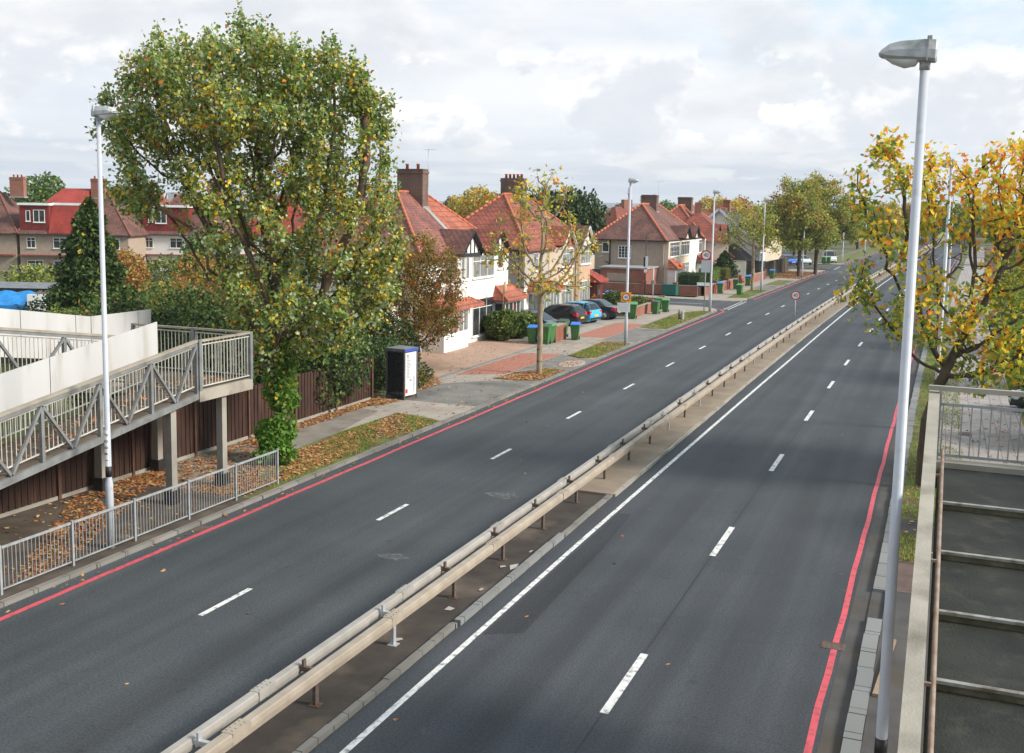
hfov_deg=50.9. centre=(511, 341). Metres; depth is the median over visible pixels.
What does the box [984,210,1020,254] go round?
background tree
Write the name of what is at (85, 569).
kerb
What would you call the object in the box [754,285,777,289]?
forecourt
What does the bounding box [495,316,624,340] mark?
driveway
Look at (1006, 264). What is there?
poplar tree
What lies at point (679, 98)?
sky
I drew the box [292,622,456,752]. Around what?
kerb
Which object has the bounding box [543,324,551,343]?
wheelie bin
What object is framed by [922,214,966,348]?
young tree
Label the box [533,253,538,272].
window
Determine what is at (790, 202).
autumn tree
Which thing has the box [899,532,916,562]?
verge grass
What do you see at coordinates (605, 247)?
window
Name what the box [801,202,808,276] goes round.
street lamp
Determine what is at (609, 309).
parked car
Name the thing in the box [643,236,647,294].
side road sign
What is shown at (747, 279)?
wheelie bin
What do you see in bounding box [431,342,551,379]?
kerb
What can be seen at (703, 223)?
distant house
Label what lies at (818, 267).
side road
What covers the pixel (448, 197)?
background tree
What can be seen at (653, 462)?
kerb
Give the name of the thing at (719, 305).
side road
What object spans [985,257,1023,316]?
evergreen shrub
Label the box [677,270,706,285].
hedge
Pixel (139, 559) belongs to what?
red line
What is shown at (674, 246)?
window
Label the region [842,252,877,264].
kerb
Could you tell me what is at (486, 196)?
background tree
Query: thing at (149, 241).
window
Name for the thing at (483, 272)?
window
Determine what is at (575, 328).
wheelie bin
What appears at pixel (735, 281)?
wheelie bin
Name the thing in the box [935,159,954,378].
street lamp
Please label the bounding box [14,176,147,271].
terraced house
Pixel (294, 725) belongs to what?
median
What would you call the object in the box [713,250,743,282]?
conifer
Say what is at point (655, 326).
verge grass
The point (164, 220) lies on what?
window
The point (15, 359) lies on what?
board fence
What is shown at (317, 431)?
trodden path
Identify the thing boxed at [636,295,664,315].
garden wall
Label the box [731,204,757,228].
background tree
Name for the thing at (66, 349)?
footbridge ramp
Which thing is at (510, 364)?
block paving
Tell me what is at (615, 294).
garden shrub
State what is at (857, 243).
background tree
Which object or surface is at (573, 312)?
parked car
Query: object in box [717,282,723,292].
wheelie bin
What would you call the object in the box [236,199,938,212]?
hills
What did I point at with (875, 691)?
timber batten
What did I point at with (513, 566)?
litter
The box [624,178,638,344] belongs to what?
street lamp
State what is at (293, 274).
garden shrub
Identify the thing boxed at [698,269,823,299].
pavement
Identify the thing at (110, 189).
background tree
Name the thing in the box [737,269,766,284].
garden wall
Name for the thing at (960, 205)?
background tree
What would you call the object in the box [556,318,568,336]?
wheelie bin
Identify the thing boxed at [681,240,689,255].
window
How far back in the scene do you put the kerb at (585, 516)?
29.01 m
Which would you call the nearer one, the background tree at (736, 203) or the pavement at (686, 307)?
the pavement at (686, 307)
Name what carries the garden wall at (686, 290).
on the garden ground
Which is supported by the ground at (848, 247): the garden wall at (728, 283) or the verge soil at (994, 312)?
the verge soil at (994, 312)
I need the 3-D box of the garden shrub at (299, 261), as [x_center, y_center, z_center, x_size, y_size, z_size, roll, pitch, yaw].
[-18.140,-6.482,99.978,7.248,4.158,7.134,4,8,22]
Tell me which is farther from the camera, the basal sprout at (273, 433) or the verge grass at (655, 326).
the verge grass at (655, 326)
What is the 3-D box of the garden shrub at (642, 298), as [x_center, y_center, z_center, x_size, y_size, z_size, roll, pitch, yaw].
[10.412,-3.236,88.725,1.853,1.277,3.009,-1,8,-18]
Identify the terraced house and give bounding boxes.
[0,174,27,270]
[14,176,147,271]
[142,179,239,270]
[236,184,326,269]
[338,186,389,225]
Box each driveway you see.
[373,338,536,392]
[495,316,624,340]
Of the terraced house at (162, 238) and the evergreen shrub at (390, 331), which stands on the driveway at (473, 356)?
the evergreen shrub at (390, 331)
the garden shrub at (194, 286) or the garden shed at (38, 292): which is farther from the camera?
the garden shed at (38, 292)
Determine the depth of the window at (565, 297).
80.95 m
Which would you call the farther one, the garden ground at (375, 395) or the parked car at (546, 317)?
the parked car at (546, 317)
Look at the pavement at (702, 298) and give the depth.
100.31 m
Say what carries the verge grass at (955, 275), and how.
on the ground at (848, 247)
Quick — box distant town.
[155,192,983,214]
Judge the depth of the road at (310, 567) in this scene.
24.92 m
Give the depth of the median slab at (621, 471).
42.53 m
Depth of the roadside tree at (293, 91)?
32.86 m
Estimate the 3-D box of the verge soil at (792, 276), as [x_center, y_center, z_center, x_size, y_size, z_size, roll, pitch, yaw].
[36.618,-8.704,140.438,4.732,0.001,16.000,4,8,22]
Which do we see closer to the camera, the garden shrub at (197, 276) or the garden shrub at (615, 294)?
the garden shrub at (197, 276)
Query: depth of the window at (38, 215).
121.26 m
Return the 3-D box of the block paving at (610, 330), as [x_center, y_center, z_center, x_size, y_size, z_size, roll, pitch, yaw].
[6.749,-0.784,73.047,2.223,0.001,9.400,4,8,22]
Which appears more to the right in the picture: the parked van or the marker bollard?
the parked van
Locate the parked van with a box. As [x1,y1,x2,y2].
[821,250,836,262]
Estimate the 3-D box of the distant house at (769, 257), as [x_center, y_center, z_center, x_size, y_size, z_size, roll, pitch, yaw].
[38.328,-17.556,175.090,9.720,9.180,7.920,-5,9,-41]
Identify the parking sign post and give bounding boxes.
[651,267,653,296]
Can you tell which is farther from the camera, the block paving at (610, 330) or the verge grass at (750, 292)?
the verge grass at (750, 292)
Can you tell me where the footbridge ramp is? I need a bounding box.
[0,308,252,504]
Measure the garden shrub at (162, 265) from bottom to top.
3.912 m
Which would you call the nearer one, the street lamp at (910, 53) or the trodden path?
the street lamp at (910, 53)
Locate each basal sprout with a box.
[249,412,299,465]
[256,333,301,416]
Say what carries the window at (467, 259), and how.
in the semi detached house at (420, 208)
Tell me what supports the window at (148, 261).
in the terraced house at (162, 238)
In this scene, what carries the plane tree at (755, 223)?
on the verge grass at (750, 292)
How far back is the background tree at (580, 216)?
125.59 m
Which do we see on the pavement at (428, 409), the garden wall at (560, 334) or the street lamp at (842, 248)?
the garden wall at (560, 334)
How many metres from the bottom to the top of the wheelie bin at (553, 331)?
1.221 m
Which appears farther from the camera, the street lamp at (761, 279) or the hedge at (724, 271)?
the hedge at (724, 271)
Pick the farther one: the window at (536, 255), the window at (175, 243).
the window at (175, 243)
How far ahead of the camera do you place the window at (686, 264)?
116.61 m
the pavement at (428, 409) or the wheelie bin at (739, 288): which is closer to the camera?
the pavement at (428, 409)
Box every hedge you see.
[616,299,643,313]
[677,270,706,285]
[698,265,721,283]
[720,267,730,280]
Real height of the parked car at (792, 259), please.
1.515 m
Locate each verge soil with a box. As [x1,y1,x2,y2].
[0,480,249,599]
[493,369,561,379]
[767,271,812,278]
[984,247,1023,419]
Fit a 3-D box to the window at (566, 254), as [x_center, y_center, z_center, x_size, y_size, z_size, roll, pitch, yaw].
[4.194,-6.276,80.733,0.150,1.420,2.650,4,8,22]
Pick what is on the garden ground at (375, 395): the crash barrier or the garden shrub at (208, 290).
the garden shrub at (208, 290)
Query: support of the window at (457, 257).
in the semi detached house at (420, 208)
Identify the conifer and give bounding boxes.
[39,196,147,313]
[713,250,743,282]
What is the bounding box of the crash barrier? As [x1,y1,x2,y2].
[161,244,931,752]
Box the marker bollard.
[678,310,683,318]
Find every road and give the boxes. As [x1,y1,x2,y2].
[0,237,940,752]
[151,274,746,310]
[309,239,966,752]
[788,265,838,269]
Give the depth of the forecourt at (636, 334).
70.16 m
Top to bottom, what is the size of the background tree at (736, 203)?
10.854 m
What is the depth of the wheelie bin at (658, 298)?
88.33 m
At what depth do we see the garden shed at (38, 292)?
73.37 m
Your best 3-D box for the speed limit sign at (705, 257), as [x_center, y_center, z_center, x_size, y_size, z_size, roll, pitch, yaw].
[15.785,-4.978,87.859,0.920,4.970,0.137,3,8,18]
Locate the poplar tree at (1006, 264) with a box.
[989,131,1023,293]
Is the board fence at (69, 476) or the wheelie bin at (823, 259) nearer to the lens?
the board fence at (69, 476)
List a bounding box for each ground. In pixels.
[0,230,1018,392]
[0,276,193,329]
[0,363,385,502]
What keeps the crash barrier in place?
on the median slab at (621, 471)
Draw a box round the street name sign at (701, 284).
[697,282,708,296]
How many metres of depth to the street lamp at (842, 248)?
174.04 m
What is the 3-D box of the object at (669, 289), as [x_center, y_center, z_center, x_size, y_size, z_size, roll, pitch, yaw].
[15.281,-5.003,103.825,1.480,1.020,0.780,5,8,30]
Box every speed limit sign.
[617,292,630,311]
[700,250,710,310]
[791,291,799,320]
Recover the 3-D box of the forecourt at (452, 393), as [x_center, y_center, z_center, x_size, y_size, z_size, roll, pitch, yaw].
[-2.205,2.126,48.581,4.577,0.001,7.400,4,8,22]
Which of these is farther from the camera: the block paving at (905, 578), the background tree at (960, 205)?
the background tree at (960, 205)
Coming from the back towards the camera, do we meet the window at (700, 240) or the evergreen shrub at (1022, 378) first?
the window at (700, 240)
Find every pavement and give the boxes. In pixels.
[0,308,716,600]
[15,272,716,309]
[139,271,745,300]
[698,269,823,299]
[811,243,902,264]
[860,519,934,752]
[938,247,1023,465]
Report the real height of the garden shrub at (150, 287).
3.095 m
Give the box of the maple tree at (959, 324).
[833,125,1023,486]
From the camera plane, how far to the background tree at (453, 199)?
177.97 m
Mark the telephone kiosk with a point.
(401, 372)
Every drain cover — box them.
[191,526,210,531]
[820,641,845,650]
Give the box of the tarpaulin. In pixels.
[0,290,35,310]
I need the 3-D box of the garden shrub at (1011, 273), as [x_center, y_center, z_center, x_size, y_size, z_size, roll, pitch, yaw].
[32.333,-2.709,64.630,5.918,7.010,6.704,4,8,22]
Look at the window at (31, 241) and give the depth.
121.66 m
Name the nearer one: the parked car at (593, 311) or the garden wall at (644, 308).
the parked car at (593, 311)
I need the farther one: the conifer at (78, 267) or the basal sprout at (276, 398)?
the conifer at (78, 267)
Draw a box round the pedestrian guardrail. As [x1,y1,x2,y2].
[0,448,278,594]
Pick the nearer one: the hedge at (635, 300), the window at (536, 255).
the window at (536, 255)
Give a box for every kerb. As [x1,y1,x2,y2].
[0,311,717,608]
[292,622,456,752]
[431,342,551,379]
[454,533,563,625]
[562,494,610,536]
[612,241,942,496]
[747,270,824,299]
[840,249,965,752]
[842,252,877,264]
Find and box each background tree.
[3,171,65,202]
[107,183,137,215]
[108,246,151,295]
[177,234,231,289]
[328,192,352,222]
[443,195,455,206]
[446,193,479,212]
[452,184,498,217]
[527,191,570,221]
[538,187,595,246]
[565,186,611,254]
[659,199,675,210]
[694,194,731,211]
[709,197,747,210]
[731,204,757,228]
[732,194,752,204]
[839,225,850,246]
[842,203,878,248]
[872,201,903,235]
[899,201,910,226]
[903,199,935,243]
[938,204,969,232]
[952,203,970,241]
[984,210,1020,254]
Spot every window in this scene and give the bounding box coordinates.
[25,210,30,221]
[26,237,35,248]
[27,260,43,268]
[33,210,44,222]
[53,238,64,248]
[146,237,152,247]
[147,259,160,270]
[155,211,166,223]
[169,238,182,248]
[444,257,458,281]
[460,257,465,280]
[465,257,470,280]
[471,296,492,337]
[472,254,494,279]
[497,256,502,269]
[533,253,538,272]
[561,248,573,267]
[561,283,572,302]
[579,280,589,300]
[580,247,590,265]
[602,242,608,252]
[618,246,630,258]
[669,241,679,257]
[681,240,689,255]
[681,262,688,271]
[699,239,701,252]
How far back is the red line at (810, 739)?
22.53 m
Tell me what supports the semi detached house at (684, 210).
on the garden ground
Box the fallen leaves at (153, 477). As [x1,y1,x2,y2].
[3,271,1023,720]
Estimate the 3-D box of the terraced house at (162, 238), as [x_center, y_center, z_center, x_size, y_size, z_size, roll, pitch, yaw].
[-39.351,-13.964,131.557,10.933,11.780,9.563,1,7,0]
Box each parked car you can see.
[520,309,556,323]
[543,303,586,325]
[565,301,601,323]
[581,298,622,319]
[779,255,796,264]
[793,255,811,264]
[1008,388,1023,407]
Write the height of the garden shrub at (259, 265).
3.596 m
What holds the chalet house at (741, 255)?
on the garden ground
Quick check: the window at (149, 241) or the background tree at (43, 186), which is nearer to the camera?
the window at (149, 241)
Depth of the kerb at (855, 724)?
20.31 m
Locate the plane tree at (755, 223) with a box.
[714,201,786,289]
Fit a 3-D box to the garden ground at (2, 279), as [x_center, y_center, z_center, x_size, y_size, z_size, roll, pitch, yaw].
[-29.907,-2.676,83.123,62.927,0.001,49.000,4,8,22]
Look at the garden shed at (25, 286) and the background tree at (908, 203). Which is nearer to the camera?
the garden shed at (25, 286)
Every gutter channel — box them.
[816,244,966,752]
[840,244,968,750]
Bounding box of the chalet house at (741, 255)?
[708,200,771,275]
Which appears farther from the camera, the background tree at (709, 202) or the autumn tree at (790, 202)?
the background tree at (709, 202)
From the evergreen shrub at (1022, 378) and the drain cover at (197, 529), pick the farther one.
the evergreen shrub at (1022, 378)
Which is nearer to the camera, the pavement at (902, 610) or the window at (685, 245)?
the pavement at (902, 610)
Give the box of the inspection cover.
[959,432,971,435]
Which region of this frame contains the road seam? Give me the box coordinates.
[575,325,874,752]
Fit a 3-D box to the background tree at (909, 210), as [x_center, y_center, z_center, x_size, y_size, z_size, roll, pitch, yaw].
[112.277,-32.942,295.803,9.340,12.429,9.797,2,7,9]
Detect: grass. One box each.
[195,413,438,497]
[217,290,962,561]
[571,341,630,357]
[640,311,709,328]
[727,289,767,297]
[765,280,791,285]
[818,245,882,262]
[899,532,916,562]
[901,247,968,521]
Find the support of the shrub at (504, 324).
on the driveway at (587, 325)
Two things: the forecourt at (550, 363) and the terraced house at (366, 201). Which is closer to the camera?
the forecourt at (550, 363)
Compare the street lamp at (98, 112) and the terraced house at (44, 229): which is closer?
the street lamp at (98, 112)
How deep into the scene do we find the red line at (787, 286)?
119.72 m
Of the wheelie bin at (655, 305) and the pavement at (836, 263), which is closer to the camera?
the wheelie bin at (655, 305)
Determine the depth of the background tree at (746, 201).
206.44 m
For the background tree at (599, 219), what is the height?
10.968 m
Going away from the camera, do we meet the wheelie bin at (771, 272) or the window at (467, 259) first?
the window at (467, 259)
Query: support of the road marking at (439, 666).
on the road at (749, 627)
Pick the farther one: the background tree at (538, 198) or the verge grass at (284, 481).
the background tree at (538, 198)
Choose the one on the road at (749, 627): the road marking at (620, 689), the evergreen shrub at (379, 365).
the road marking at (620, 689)
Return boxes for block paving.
[455,353,559,374]
[579,323,644,337]
[897,563,913,593]
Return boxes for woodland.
[13,198,989,242]
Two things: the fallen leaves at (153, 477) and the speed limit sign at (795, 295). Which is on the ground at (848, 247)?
the fallen leaves at (153, 477)
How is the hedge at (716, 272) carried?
on the garden ground
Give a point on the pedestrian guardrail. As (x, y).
(134, 500)
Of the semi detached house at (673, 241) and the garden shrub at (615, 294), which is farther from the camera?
the semi detached house at (673, 241)
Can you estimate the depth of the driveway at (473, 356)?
59.57 m
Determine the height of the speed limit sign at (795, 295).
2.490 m
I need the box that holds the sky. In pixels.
[0,0,1023,209]
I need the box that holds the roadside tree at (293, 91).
[84,0,412,422]
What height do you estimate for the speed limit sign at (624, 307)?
1.200 m
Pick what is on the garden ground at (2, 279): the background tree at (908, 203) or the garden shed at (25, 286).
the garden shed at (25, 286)
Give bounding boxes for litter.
[396,550,532,640]
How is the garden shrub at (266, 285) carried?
on the garden ground at (2, 279)
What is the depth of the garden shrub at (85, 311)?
47.16 m
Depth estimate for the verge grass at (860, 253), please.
211.61 m
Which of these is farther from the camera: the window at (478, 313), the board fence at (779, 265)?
the board fence at (779, 265)
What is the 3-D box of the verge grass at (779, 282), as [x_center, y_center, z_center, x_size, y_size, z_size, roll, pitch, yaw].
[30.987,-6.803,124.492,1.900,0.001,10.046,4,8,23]
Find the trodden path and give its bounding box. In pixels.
[123,408,376,488]
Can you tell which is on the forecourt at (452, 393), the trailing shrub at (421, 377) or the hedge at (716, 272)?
the trailing shrub at (421, 377)
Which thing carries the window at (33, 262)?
in the terraced house at (44, 229)
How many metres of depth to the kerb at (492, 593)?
23.75 m
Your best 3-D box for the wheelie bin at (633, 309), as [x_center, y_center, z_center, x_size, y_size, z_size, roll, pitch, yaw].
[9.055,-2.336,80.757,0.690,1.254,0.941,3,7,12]
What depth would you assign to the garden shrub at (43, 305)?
59.38 m
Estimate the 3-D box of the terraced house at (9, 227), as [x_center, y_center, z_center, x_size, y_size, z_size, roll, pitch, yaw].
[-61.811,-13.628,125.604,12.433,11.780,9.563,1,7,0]
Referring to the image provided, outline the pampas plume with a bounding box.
[502,281,506,298]
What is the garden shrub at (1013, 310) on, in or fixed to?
on the verge soil at (994, 312)
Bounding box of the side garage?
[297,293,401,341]
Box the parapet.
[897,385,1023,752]
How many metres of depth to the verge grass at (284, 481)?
35.43 m
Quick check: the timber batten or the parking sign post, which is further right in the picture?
the timber batten
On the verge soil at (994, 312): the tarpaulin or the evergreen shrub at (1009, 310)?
the evergreen shrub at (1009, 310)
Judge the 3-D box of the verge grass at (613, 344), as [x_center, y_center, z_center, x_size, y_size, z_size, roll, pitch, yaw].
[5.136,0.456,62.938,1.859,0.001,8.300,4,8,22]
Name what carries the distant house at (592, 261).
on the ground at (848, 247)
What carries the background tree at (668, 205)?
on the ground at (848, 247)
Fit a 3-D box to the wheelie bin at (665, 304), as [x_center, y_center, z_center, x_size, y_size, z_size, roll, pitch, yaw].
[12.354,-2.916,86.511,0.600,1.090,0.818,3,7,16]
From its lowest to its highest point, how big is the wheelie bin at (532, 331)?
1.090 m
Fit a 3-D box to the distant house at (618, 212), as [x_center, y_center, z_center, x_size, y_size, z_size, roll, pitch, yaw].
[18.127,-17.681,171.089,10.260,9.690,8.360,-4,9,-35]
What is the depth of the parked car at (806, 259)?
167.76 m
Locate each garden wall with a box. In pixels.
[555,322,566,341]
[602,281,703,295]
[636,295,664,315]
[701,275,738,295]
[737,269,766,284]
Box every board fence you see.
[0,355,373,517]
[1,330,202,362]
[746,260,764,274]
[765,257,788,275]
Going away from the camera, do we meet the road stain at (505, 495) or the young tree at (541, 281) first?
the road stain at (505, 495)
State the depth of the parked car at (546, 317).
70.40 m
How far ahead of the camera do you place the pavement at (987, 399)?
43.60 m
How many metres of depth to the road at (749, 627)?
22.81 m
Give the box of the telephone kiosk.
[385,345,417,399]
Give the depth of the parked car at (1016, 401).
45.16 m
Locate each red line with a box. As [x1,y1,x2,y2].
[0,312,722,620]
[753,271,828,299]
[803,252,960,752]
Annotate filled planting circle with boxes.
[558,360,585,366]
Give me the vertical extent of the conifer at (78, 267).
8.445 m
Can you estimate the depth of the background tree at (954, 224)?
297.27 m
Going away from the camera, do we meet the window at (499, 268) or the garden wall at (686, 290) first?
the window at (499, 268)
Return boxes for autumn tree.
[754,173,843,275]
[790,169,869,273]
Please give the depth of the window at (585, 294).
85.07 m
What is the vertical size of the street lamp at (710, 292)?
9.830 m
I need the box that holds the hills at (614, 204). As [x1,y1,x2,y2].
[9,193,834,207]
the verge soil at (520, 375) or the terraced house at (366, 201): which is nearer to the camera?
the verge soil at (520, 375)
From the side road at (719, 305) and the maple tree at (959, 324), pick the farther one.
the side road at (719, 305)
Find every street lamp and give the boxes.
[91,104,117,548]
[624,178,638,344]
[708,190,720,311]
[760,198,769,290]
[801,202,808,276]
[841,223,844,262]
[874,35,937,752]
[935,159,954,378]
[944,187,954,322]
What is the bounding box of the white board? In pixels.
[27,294,46,310]
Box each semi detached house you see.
[299,149,528,352]
[464,174,608,309]
[592,194,710,283]
[670,197,734,275]
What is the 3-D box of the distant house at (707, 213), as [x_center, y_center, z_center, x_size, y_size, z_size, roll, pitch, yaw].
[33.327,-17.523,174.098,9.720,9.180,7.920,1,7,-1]
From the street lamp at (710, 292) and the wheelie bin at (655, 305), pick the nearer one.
the wheelie bin at (655, 305)
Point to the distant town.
(170, 196)
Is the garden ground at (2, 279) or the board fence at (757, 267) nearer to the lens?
the garden ground at (2, 279)
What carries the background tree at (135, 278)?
on the ground at (848, 247)
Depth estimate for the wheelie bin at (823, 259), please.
171.45 m
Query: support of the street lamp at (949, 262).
on the verge grass at (955, 275)
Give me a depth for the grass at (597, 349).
39.84 m
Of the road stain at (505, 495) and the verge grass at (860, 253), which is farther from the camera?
the verge grass at (860, 253)
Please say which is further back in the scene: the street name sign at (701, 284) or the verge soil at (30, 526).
the street name sign at (701, 284)
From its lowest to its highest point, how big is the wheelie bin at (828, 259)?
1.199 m
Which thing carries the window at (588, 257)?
in the semi detached house at (485, 216)
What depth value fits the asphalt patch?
23.77 m
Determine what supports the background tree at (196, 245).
on the ground at (848, 247)
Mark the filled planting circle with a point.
(575, 364)
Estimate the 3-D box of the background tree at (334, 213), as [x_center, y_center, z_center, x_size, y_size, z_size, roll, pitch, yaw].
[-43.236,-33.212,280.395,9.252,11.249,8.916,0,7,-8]
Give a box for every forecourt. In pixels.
[381,381,536,405]
[516,354,591,370]
[603,328,664,341]
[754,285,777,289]
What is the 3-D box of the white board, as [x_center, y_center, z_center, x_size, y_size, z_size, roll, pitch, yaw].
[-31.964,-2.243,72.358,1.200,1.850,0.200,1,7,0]
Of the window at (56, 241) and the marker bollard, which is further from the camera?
the window at (56, 241)
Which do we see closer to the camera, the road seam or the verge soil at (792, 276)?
the road seam
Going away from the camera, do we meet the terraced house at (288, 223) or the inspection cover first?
the inspection cover
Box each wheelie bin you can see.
[527,324,537,342]
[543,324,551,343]
[545,322,556,342]
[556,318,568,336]
[570,322,580,338]
[628,302,637,317]
[651,300,660,313]
[655,296,662,308]
[661,298,669,311]
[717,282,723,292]
[733,279,738,288]
[736,283,743,294]
[745,275,750,285]
[769,269,774,277]
[822,256,825,263]
[826,256,830,263]
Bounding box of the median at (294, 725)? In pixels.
[225,492,604,752]
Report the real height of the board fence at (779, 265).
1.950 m
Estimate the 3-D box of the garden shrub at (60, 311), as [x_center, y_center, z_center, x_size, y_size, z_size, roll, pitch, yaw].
[-21.564,-0.205,52.482,5.940,3.393,5.512,4,8,22]
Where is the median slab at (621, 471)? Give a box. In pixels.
[578,238,944,497]
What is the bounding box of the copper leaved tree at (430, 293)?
[331,227,467,360]
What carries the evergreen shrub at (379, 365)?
on the driveway at (473, 356)
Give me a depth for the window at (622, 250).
110.61 m
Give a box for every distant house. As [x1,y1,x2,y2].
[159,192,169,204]
[590,253,594,268]
[604,200,633,225]
[685,202,730,263]
[703,205,722,215]
[739,205,781,260]
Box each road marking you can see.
[198,257,938,713]
[339,244,940,752]
[674,267,838,309]
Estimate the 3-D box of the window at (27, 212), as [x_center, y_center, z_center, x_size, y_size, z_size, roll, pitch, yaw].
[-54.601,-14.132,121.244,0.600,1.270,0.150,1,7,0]
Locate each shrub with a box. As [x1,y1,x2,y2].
[0,263,86,282]
[17,286,99,311]
[24,302,92,363]
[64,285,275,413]
[64,286,195,347]
[135,279,201,310]
[144,252,200,287]
[162,284,239,373]
[167,251,258,312]
[176,287,263,380]
[237,256,290,276]
[242,271,317,307]
[252,269,305,289]
[260,304,377,412]
[281,250,304,276]
[350,307,421,375]
[352,336,434,392]
[418,370,427,387]
[481,308,536,340]
[602,289,620,304]
[631,295,647,303]
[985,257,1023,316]
[997,258,1023,320]
[997,297,1023,348]
[1004,279,1023,332]
[1011,341,1023,388]
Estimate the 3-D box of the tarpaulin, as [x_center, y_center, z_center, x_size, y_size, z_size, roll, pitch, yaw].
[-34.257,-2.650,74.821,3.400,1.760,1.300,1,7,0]
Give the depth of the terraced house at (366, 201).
138.56 m
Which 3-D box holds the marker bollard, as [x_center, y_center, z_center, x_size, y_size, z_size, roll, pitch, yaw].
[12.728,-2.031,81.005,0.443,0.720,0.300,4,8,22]
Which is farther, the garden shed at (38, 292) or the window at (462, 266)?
the garden shed at (38, 292)
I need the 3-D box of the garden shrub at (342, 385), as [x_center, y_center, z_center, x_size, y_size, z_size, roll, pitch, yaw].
[-7.987,0.520,43.481,5.009,4.657,4.767,4,8,22]
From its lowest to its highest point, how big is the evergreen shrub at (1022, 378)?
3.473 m
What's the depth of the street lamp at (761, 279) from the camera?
110.09 m
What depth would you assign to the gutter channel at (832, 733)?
21.94 m
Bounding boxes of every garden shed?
[0,281,59,304]
[34,290,52,308]
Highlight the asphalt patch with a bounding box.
[484,513,631,633]
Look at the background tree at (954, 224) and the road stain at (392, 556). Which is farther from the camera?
the background tree at (954, 224)
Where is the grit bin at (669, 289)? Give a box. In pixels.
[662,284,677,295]
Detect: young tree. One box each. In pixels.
[476,164,609,373]
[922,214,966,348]
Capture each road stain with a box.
[375,553,410,559]
[483,492,525,498]
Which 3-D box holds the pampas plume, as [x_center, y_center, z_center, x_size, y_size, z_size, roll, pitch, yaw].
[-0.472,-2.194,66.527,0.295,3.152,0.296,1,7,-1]
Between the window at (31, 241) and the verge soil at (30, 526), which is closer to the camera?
the verge soil at (30, 526)
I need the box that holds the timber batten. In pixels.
[872,639,895,696]
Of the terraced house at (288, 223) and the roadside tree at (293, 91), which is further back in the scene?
the terraced house at (288, 223)
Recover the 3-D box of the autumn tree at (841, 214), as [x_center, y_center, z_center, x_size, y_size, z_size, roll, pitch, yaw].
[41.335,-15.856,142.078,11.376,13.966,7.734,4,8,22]
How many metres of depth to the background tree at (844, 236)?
250.84 m
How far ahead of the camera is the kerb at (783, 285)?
119.97 m
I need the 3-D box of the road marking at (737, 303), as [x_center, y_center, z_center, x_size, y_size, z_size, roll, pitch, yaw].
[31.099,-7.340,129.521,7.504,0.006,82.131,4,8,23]
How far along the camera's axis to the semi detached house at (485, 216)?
79.15 m
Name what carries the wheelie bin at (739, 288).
on the verge grass at (750, 292)
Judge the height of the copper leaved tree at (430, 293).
7.094 m

